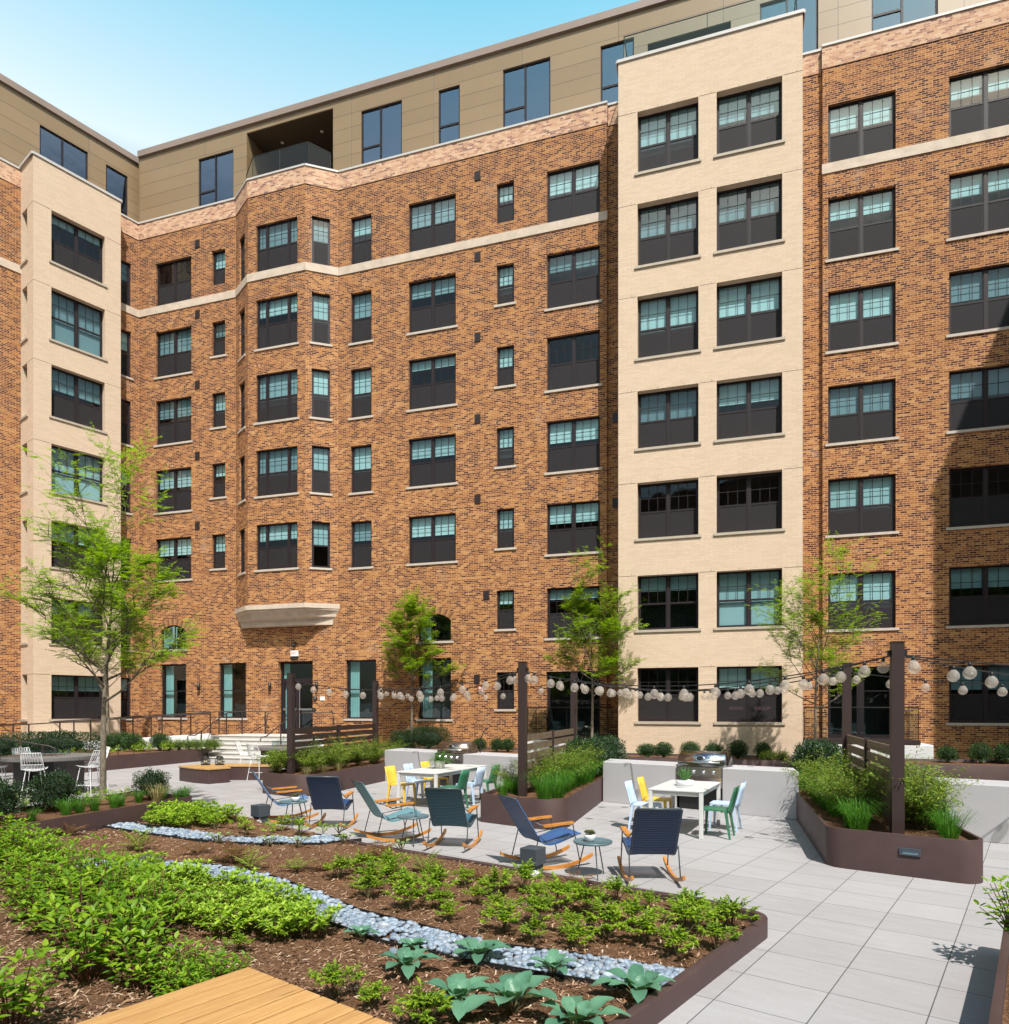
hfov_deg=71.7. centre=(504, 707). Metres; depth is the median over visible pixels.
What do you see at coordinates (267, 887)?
ground cover plant
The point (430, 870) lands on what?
perennial
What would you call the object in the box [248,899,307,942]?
ground cover plant
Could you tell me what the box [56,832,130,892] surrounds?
leafy shrub
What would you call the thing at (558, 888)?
perennial
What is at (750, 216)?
window
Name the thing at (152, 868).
ground cover plant
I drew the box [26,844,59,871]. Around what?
leafy shrub
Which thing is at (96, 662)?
tree
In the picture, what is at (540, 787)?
grass tuft
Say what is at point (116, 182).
window
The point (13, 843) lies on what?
leafy shrub
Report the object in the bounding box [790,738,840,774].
boxwood
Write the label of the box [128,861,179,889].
ground cover plant
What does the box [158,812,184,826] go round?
ground cover plant
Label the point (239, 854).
fern
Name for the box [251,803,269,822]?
bollard light
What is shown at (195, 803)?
ground cover plant
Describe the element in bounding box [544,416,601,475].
window
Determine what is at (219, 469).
window
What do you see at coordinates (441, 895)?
perennial
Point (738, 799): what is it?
dining chair
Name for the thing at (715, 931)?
perennial
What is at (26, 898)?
leafy shrub
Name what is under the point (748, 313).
window
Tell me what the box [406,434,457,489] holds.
window
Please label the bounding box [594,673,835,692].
string lights
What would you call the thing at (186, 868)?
ground cover plant
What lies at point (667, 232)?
window
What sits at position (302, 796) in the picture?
rocking chair
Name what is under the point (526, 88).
window
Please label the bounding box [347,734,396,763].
shrub
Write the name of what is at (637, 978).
hosta
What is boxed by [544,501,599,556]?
window
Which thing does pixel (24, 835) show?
leafy shrub
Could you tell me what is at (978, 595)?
window
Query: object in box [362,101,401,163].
window
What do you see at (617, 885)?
perennial
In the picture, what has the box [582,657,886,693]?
string lights
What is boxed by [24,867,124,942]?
leafy shrub
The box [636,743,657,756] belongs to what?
boxwood
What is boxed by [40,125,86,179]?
window
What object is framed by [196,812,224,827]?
ground cover plant
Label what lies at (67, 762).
table
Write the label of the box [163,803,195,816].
ground cover plant
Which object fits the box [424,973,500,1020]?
hosta
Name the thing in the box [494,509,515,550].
window
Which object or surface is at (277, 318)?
window
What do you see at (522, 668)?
light post
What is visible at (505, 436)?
window
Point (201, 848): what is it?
fern
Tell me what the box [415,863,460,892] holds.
perennial
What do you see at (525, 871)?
perennial
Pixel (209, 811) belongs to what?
ground cover plant
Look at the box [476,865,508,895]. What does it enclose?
perennial
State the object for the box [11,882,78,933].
leafy shrub
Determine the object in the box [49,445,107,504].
window
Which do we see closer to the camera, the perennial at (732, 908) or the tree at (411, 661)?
the perennial at (732, 908)
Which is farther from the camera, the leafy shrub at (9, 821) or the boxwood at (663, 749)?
the boxwood at (663, 749)
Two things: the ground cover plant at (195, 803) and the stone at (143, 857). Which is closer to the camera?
the stone at (143, 857)
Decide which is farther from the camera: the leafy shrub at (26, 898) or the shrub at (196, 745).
the shrub at (196, 745)
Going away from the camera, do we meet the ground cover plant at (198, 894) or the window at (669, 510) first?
the ground cover plant at (198, 894)
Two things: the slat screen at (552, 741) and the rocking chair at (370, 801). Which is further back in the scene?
the slat screen at (552, 741)
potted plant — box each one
[291,793,299,801]
[425,748,453,768]
[584,829,595,841]
[676,765,694,785]
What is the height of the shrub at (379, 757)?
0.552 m
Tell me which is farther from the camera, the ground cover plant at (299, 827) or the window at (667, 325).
the window at (667, 325)
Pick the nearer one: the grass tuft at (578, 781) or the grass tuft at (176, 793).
the grass tuft at (176, 793)
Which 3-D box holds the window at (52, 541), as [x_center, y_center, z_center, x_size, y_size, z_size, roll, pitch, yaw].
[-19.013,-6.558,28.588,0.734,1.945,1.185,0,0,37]
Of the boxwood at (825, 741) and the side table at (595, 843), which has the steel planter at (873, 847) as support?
the boxwood at (825, 741)
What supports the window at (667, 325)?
in the apartment building
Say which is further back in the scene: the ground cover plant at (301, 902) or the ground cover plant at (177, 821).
the ground cover plant at (177, 821)
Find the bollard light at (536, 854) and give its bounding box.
[520,845,545,876]
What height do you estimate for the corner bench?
0.410 m
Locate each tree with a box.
[0,421,209,799]
[54,572,155,734]
[378,584,465,746]
[542,535,649,736]
[748,532,892,741]
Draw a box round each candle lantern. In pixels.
[201,756,210,764]
[215,756,224,764]
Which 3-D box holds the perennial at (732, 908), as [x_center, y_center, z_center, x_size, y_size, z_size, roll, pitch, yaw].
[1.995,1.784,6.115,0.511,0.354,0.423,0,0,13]
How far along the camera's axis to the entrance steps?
27.21 m
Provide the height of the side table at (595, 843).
0.432 m
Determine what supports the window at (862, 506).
in the apartment building
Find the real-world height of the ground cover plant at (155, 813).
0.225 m
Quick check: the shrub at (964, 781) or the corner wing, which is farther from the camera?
the corner wing
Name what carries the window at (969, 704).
in the apartment building
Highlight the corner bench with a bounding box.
[178,763,282,783]
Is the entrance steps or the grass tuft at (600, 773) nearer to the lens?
the grass tuft at (600, 773)
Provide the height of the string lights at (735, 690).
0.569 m
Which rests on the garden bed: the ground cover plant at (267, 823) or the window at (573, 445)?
the ground cover plant at (267, 823)
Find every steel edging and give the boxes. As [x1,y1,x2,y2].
[77,859,666,993]
[103,821,361,845]
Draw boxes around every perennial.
[222,929,255,951]
[273,920,304,940]
[306,958,366,998]
[322,852,359,878]
[348,847,375,869]
[348,857,387,886]
[348,868,389,897]
[357,979,392,1008]
[371,847,409,873]
[374,858,409,882]
[381,871,427,909]
[386,976,454,1023]
[390,867,413,884]
[399,872,429,892]
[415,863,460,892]
[418,862,444,878]
[423,884,454,908]
[433,898,464,920]
[450,863,475,885]
[462,883,491,903]
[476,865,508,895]
[476,899,523,934]
[480,890,512,914]
[499,858,545,892]
[512,886,555,924]
[519,881,546,900]
[520,914,547,941]
[534,871,578,909]
[553,906,583,932]
[556,919,595,947]
[562,877,609,914]
[565,879,590,898]
[580,895,636,938]
[600,873,639,902]
[616,896,658,928]
[623,907,672,941]
[633,888,661,910]
[655,896,718,934]
[655,923,702,955]
[664,886,723,927]
[666,886,698,908]
[694,918,741,947]
[704,893,762,930]
[705,896,727,919]
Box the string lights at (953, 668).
[905,656,1008,675]
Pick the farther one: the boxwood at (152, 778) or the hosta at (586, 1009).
the boxwood at (152, 778)
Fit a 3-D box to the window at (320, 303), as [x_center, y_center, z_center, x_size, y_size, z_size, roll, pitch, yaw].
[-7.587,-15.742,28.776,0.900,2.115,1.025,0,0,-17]
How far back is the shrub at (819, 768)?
11.75 m
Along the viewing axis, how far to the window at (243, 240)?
29.69 m
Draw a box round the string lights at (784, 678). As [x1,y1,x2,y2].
[526,655,889,688]
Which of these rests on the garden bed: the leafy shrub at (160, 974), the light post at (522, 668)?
the leafy shrub at (160, 974)
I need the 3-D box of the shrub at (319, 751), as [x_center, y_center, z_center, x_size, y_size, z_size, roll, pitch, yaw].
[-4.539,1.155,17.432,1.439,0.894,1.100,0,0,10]
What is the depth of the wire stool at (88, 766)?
16.22 m
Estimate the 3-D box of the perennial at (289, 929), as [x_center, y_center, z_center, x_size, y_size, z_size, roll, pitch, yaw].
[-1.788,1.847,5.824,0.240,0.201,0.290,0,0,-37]
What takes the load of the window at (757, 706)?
in the apartment building
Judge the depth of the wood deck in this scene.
3.75 m
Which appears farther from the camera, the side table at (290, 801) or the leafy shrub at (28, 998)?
the side table at (290, 801)
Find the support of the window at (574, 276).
in the apartment building
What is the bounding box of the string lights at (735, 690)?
[533,672,842,692]
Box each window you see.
[20,223,57,266]
[20,389,57,420]
[20,540,57,569]
[20,613,57,645]
[20,691,57,720]
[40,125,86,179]
[49,214,107,287]
[49,290,107,361]
[49,367,107,433]
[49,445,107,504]
[49,521,104,575]
[49,598,101,647]
[49,675,106,720]
[106,165,126,215]
[121,261,129,305]
[121,330,132,380]
[121,399,132,447]
[121,470,132,515]
[121,539,132,581]
[121,610,132,651]
[121,678,131,719]
[153,327,192,379]
[153,397,192,447]
[153,468,192,514]
[154,537,192,581]
[157,257,190,305]
[158,664,187,719]
[159,625,187,651]
[199,150,232,205]
[210,321,226,358]
[210,393,226,429]
[210,463,226,499]
[210,534,226,570]
[214,250,224,284]
[216,663,247,719]
[237,309,245,362]
[237,382,245,433]
[237,456,245,504]
[237,529,245,576]
[241,236,244,280]
[254,294,298,351]
[254,370,298,425]
[254,446,298,498]
[254,522,298,571]
[257,218,297,271]
[309,293,331,346]
[309,369,331,420]
[309,446,331,495]
[309,522,331,569]
[312,217,329,265]
[343,660,375,720]
[348,291,373,345]
[348,368,373,420]
[348,445,373,495]
[348,521,373,569]
[352,215,371,264]
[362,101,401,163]
[406,275,457,335]
[406,354,457,412]
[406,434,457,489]
[406,514,457,565]
[410,195,455,251]
[416,614,452,643]
[416,658,452,720]
[439,86,459,143]
[494,264,515,307]
[494,346,515,389]
[494,427,515,469]
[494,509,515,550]
[494,590,515,631]
[494,672,515,710]
[497,183,513,223]
[503,58,549,126]
[544,246,601,311]
[544,331,601,393]
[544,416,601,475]
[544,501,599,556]
[544,586,600,640]
[548,161,599,222]
[601,38,633,125]
[635,103,700,175]
[635,196,700,268]
[635,290,700,361]
[635,387,700,451]
[635,480,700,541]
[635,574,700,632]
[635,667,700,724]
[714,82,784,157]
[714,179,784,254]
[714,276,784,349]
[714,376,784,442]
[714,472,784,535]
[714,569,784,629]
[714,666,784,724]
[760,0,817,52]
[825,188,898,262]
[825,283,898,354]
[825,379,898,446]
[825,474,898,538]
[827,571,898,631]
[828,92,894,162]
[872,0,937,30]
[946,165,1008,241]
[946,264,1008,337]
[946,365,1008,434]
[946,464,1008,530]
[946,565,1008,628]
[946,665,1008,725]
[949,65,1008,136]
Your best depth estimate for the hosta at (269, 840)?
9.56 m
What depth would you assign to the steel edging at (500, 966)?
5.43 m
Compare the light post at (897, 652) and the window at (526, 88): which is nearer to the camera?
the light post at (897, 652)
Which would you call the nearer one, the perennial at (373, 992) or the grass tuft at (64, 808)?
the perennial at (373, 992)
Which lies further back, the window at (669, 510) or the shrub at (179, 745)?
the shrub at (179, 745)
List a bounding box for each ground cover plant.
[21,796,36,810]
[76,788,96,805]
[85,787,110,802]
[101,789,120,803]
[104,857,134,870]
[110,864,142,888]
[111,785,132,798]
[128,850,167,866]
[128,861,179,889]
[136,860,166,876]
[140,878,179,898]
[142,809,180,826]
[144,808,168,821]
[146,800,175,819]
[156,896,201,926]
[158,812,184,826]
[160,799,191,816]
[162,860,209,888]
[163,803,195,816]
[166,813,193,827]
[167,857,212,880]
[172,801,205,819]
[176,883,226,914]
[178,806,213,825]
[178,871,218,893]
[180,900,223,927]
[181,799,209,812]
[190,800,218,816]
[192,883,224,903]
[194,902,258,937]
[195,806,222,822]
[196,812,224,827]
[201,812,224,829]
[211,868,245,887]
[212,802,242,822]
[213,803,238,819]
[216,883,252,907]
[224,867,271,895]
[227,812,252,829]
[228,894,288,931]
[236,891,272,907]
[238,818,256,834]
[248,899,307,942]
[249,877,288,901]
[261,818,284,835]
[261,880,311,909]
[269,900,319,926]
[271,813,291,831]
[282,895,344,939]
[293,815,308,834]
[315,820,331,833]
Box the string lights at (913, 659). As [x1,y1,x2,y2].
[905,655,1008,666]
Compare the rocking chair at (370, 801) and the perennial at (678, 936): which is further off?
the rocking chair at (370, 801)
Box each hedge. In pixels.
[1,729,99,754]
[388,730,415,748]
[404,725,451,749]
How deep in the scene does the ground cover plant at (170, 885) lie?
6.82 m
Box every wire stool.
[0,764,8,779]
[12,747,30,754]
[20,753,47,798]
[75,750,99,794]
[84,747,109,788]
[235,741,255,762]
[246,743,266,778]
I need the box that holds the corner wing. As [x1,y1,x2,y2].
[0,73,138,743]
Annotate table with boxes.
[0,753,96,794]
[254,744,315,768]
[279,799,307,827]
[396,764,486,807]
[397,813,428,846]
[573,837,612,880]
[648,780,720,838]
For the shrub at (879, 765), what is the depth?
11.51 m
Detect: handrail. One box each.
[0,711,267,738]
[0,713,210,736]
[0,737,55,752]
[187,712,235,748]
[260,712,334,743]
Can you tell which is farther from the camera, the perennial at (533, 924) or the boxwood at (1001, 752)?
the boxwood at (1001, 752)
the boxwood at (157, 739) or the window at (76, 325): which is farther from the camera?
the window at (76, 325)
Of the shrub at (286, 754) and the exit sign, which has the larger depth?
the exit sign
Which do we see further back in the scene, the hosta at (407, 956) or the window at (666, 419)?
the window at (666, 419)
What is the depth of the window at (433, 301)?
27.45 m
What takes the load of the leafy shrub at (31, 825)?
on the garden bed
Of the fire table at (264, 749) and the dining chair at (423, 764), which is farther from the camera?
the fire table at (264, 749)
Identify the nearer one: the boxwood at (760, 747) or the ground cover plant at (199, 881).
the ground cover plant at (199, 881)
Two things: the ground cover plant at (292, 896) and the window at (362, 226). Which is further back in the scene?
the window at (362, 226)
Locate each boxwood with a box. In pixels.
[0,734,20,756]
[0,776,31,821]
[23,766,85,811]
[106,733,124,748]
[118,731,130,749]
[121,733,142,749]
[128,766,171,799]
[149,733,170,750]
[472,737,487,750]
[489,738,502,751]
[500,738,515,751]
[562,734,608,775]
[576,737,614,772]
[584,736,617,758]
[587,732,625,758]
[599,735,630,758]
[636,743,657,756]
[653,741,674,757]
[678,741,701,751]
[703,742,725,751]
[726,739,749,758]
[752,742,770,759]
[788,737,841,772]
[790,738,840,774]
[793,736,841,763]
[935,745,960,762]
[966,742,994,762]
[992,743,1008,763]
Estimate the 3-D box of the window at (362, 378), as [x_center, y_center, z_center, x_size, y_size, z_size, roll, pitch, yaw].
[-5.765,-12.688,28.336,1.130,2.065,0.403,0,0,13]
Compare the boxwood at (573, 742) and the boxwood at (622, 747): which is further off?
the boxwood at (622, 747)
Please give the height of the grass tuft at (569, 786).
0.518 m
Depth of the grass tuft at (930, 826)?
9.08 m
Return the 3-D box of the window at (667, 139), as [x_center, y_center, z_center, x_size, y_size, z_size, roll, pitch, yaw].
[5.460,-18.957,23.343,2.160,2.145,0.405,0,0,17]
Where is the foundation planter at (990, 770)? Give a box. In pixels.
[311,746,1008,781]
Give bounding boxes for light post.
[286,673,295,773]
[372,681,378,750]
[517,661,528,796]
[569,673,578,739]
[842,662,852,773]
[887,641,906,833]
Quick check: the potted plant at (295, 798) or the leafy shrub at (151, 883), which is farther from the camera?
the potted plant at (295, 798)
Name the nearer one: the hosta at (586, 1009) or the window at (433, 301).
the hosta at (586, 1009)
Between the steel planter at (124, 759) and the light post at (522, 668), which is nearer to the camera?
the light post at (522, 668)
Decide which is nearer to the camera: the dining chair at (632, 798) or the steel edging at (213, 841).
the steel edging at (213, 841)
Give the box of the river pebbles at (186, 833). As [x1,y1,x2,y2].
[107,822,341,843]
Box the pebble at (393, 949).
[389,947,397,953]
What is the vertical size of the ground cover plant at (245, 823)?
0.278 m
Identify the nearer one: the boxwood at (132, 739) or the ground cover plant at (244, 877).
the ground cover plant at (244, 877)
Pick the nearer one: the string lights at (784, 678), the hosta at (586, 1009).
the hosta at (586, 1009)
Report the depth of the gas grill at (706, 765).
13.73 m
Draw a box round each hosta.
[132,828,154,840]
[206,832,232,843]
[258,835,282,845]
[287,836,309,847]
[329,823,350,833]
[336,833,357,843]
[344,925,379,939]
[377,947,443,979]
[385,838,409,848]
[398,937,429,949]
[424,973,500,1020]
[454,937,511,964]
[461,970,557,1014]
[527,948,576,974]
[539,995,630,1023]
[590,963,675,1003]
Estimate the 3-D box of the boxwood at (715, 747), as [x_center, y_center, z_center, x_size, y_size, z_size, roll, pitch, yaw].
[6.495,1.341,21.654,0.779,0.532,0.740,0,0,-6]
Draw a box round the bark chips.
[0,817,747,1023]
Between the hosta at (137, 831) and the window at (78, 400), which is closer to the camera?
the hosta at (137, 831)
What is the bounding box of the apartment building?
[137,0,1008,759]
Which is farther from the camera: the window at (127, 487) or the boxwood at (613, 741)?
the window at (127, 487)
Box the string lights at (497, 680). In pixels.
[376,672,517,695]
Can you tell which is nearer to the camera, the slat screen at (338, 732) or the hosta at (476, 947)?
the hosta at (476, 947)
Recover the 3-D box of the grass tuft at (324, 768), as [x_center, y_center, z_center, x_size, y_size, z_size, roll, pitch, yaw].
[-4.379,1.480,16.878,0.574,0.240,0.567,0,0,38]
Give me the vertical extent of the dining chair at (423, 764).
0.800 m
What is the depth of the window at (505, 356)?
26.54 m
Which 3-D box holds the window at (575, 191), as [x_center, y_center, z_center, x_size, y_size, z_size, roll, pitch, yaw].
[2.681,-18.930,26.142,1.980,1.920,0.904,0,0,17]
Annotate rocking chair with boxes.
[250,770,318,822]
[305,776,357,827]
[351,780,430,841]
[423,787,482,848]
[498,794,592,869]
[617,808,685,881]
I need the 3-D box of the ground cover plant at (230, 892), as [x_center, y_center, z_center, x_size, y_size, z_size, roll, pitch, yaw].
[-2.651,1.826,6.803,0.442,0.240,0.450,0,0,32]
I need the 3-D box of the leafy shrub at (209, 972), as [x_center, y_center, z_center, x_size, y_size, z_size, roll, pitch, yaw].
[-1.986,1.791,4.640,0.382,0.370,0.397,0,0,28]
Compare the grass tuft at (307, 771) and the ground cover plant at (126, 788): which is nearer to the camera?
the ground cover plant at (126, 788)
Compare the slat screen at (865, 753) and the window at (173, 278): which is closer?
the slat screen at (865, 753)
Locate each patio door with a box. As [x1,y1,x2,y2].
[547,671,599,734]
[828,667,889,738]
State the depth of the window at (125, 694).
31.30 m
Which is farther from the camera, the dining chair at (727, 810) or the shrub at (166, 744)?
the shrub at (166, 744)
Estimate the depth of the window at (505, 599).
26.56 m
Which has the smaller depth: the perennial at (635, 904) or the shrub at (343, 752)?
the perennial at (635, 904)
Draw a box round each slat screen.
[295,724,374,767]
[528,729,573,787]
[846,735,889,820]
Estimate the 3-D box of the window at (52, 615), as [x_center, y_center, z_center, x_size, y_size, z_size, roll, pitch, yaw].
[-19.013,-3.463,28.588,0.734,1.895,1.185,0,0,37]
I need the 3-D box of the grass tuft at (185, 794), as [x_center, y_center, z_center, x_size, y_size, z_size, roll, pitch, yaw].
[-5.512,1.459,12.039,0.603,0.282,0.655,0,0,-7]
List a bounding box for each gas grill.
[435,741,477,763]
[677,750,732,788]
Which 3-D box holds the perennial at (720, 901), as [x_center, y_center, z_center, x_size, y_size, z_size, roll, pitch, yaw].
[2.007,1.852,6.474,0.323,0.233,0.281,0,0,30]
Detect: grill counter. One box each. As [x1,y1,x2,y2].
[385,748,534,789]
[603,759,798,819]
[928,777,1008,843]
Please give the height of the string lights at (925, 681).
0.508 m
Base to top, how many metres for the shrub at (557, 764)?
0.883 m
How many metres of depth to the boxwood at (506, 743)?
25.12 m
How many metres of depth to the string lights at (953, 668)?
8.87 m
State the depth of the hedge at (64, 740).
22.27 m
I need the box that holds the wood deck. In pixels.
[76,967,391,1023]
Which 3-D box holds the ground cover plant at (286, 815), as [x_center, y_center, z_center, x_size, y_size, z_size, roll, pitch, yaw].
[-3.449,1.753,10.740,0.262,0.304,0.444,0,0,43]
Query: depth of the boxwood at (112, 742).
26.07 m
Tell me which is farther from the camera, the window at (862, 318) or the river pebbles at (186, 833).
the window at (862, 318)
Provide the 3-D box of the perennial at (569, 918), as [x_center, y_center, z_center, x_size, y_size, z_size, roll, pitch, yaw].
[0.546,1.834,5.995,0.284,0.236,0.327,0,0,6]
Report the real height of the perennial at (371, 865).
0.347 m
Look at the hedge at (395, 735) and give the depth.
26.07 m
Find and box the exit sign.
[290,651,298,657]
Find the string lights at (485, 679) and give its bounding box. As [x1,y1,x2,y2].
[293,671,517,691]
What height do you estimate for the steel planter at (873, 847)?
0.500 m
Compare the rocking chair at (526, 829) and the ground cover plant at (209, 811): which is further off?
the ground cover plant at (209, 811)
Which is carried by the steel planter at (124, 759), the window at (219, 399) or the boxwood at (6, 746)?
the boxwood at (6, 746)
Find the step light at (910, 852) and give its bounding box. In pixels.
[899,847,920,856]
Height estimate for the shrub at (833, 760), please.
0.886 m
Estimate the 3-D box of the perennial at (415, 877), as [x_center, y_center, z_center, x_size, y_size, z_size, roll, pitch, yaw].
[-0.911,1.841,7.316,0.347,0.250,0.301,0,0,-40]
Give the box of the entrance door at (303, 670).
[281,661,312,733]
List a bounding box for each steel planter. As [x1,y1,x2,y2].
[0,748,211,772]
[0,791,191,843]
[263,755,384,796]
[481,775,602,829]
[796,776,982,883]
[988,914,1008,1023]
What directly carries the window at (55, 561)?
in the corner wing
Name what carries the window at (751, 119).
in the apartment building
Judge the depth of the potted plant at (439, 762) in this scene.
14.75 m
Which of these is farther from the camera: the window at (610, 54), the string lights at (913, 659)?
the window at (610, 54)
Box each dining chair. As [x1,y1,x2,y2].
[385,766,415,806]
[403,763,432,802]
[420,761,448,796]
[439,769,469,807]
[456,766,485,804]
[471,764,499,800]
[625,780,661,830]
[637,777,671,807]
[703,786,739,839]
[709,781,745,832]
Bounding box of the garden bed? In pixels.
[0,814,767,1023]
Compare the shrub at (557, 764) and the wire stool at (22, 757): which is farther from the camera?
the wire stool at (22, 757)
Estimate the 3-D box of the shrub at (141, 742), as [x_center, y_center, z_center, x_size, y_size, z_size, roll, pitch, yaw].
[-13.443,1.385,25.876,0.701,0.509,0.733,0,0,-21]
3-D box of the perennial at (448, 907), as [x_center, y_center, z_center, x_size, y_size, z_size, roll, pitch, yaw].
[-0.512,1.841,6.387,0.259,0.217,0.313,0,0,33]
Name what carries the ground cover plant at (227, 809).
on the garden bed
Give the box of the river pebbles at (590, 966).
[76,858,684,985]
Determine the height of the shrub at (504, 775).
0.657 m
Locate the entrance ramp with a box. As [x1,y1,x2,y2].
[21,733,227,748]
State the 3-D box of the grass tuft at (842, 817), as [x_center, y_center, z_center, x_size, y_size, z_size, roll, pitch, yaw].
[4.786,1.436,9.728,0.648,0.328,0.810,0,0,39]
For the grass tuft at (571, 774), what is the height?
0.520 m
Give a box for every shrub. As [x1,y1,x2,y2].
[0,812,29,848]
[0,818,34,864]
[0,831,29,855]
[0,836,22,868]
[0,849,35,887]
[0,858,53,904]
[0,870,61,920]
[0,946,70,1023]
[2,831,60,875]
[4,817,45,852]
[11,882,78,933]
[18,827,71,852]
[18,849,76,891]
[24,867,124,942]
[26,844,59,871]
[29,844,101,904]
[32,826,77,864]
[34,902,140,983]
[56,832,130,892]
[61,848,93,875]
[66,849,157,916]
[78,875,181,965]
[98,861,190,938]
[101,926,185,989]
[108,856,159,896]
[112,863,190,919]
[133,738,151,750]
[140,940,204,991]
[151,959,209,996]
[160,738,176,750]
[166,936,226,984]
[170,738,186,749]
[170,950,236,987]
[182,738,195,749]
[191,737,203,749]
[197,941,256,978]
[200,738,213,750]
[208,737,224,750]
[254,744,305,772]
[267,742,309,771]
[283,746,323,769]
[296,751,328,773]
[305,736,355,770]
[322,749,354,769]
[326,736,369,767]
[340,744,376,765]
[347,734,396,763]
[361,746,385,762]
[371,737,408,750]
[487,758,532,790]
[516,759,571,793]
[528,740,600,777]
[533,747,590,776]
[543,753,593,772]
[548,742,606,771]
[555,742,606,768]
[759,750,776,759]
[772,749,790,759]
[781,749,862,788]
[782,747,860,778]
[792,767,860,800]
[794,761,871,809]
[799,772,876,815]
[804,762,889,814]
[835,743,914,803]
[841,753,931,809]
[855,756,977,822]
[860,753,964,808]
[864,746,980,830]
[973,875,1008,930]
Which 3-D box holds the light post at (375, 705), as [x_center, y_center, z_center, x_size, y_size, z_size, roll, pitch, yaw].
[-3.990,0.385,21.600,0.220,2.430,0.150,0,0,17]
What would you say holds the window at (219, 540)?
in the apartment building
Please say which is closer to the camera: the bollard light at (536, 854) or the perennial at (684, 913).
the perennial at (684, 913)
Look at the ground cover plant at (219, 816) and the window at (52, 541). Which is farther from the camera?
the window at (52, 541)
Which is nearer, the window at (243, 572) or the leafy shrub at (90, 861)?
the leafy shrub at (90, 861)
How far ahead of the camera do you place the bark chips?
5.53 m
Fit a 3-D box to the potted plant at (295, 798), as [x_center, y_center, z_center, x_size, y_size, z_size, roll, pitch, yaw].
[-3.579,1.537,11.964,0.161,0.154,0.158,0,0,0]
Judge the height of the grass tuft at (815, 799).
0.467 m
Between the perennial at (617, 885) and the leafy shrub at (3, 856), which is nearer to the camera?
the perennial at (617, 885)
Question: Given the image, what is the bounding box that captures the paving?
[0,761,1008,1023]
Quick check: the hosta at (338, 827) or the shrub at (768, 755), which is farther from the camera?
the shrub at (768, 755)
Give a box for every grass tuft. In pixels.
[21,807,44,821]
[54,797,78,815]
[62,795,93,812]
[83,795,107,810]
[104,792,124,808]
[113,794,128,806]
[132,789,150,802]
[143,782,173,801]
[147,789,169,799]
[169,787,183,797]
[173,785,200,796]
[297,767,311,773]
[317,764,327,772]
[330,762,344,770]
[491,778,513,795]
[501,775,528,793]
[518,771,562,798]
[539,768,582,794]
[541,769,581,797]
[543,766,584,791]
[555,764,588,789]
[572,764,591,786]
[578,762,604,784]
[580,760,609,782]
[595,760,602,776]
[791,775,824,802]
[799,784,856,813]
[801,780,849,809]
[816,796,845,816]
[822,793,886,828]
[825,796,888,829]
[827,800,857,822]
[906,797,971,830]
[913,807,977,834]
[918,806,986,838]
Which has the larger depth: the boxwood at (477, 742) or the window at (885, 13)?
the boxwood at (477, 742)
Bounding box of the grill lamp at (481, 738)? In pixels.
[480,727,488,752]
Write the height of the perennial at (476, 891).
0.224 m
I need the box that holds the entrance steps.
[202,734,312,761]
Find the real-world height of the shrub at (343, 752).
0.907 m
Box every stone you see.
[139,854,164,863]
[161,945,179,952]
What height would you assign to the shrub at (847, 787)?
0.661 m
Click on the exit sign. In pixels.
(294, 654)
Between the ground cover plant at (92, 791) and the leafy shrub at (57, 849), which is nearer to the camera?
the leafy shrub at (57, 849)
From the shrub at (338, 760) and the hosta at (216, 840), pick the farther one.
the shrub at (338, 760)
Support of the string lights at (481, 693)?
hanging from the light post at (375, 705)
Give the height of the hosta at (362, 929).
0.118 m
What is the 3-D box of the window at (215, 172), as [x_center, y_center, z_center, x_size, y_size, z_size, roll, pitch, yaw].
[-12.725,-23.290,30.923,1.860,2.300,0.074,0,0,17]
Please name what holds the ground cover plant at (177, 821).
on the garden bed
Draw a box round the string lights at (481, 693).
[378,680,568,695]
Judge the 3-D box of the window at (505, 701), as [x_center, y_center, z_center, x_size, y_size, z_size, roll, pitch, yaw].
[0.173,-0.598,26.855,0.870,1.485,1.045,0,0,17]
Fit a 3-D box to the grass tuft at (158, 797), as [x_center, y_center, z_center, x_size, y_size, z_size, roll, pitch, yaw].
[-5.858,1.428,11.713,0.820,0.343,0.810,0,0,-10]
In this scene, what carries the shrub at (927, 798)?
on the steel planter at (873, 847)
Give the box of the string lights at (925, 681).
[852,672,1008,686]
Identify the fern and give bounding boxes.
[55,821,86,834]
[105,847,133,857]
[113,826,155,849]
[177,842,213,853]
[202,833,256,860]
[230,845,269,869]
[275,852,317,870]
[305,859,334,869]
[360,838,398,857]
[408,849,443,871]
[464,866,489,877]
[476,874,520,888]
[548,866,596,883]
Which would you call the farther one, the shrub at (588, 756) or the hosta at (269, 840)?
the shrub at (588, 756)

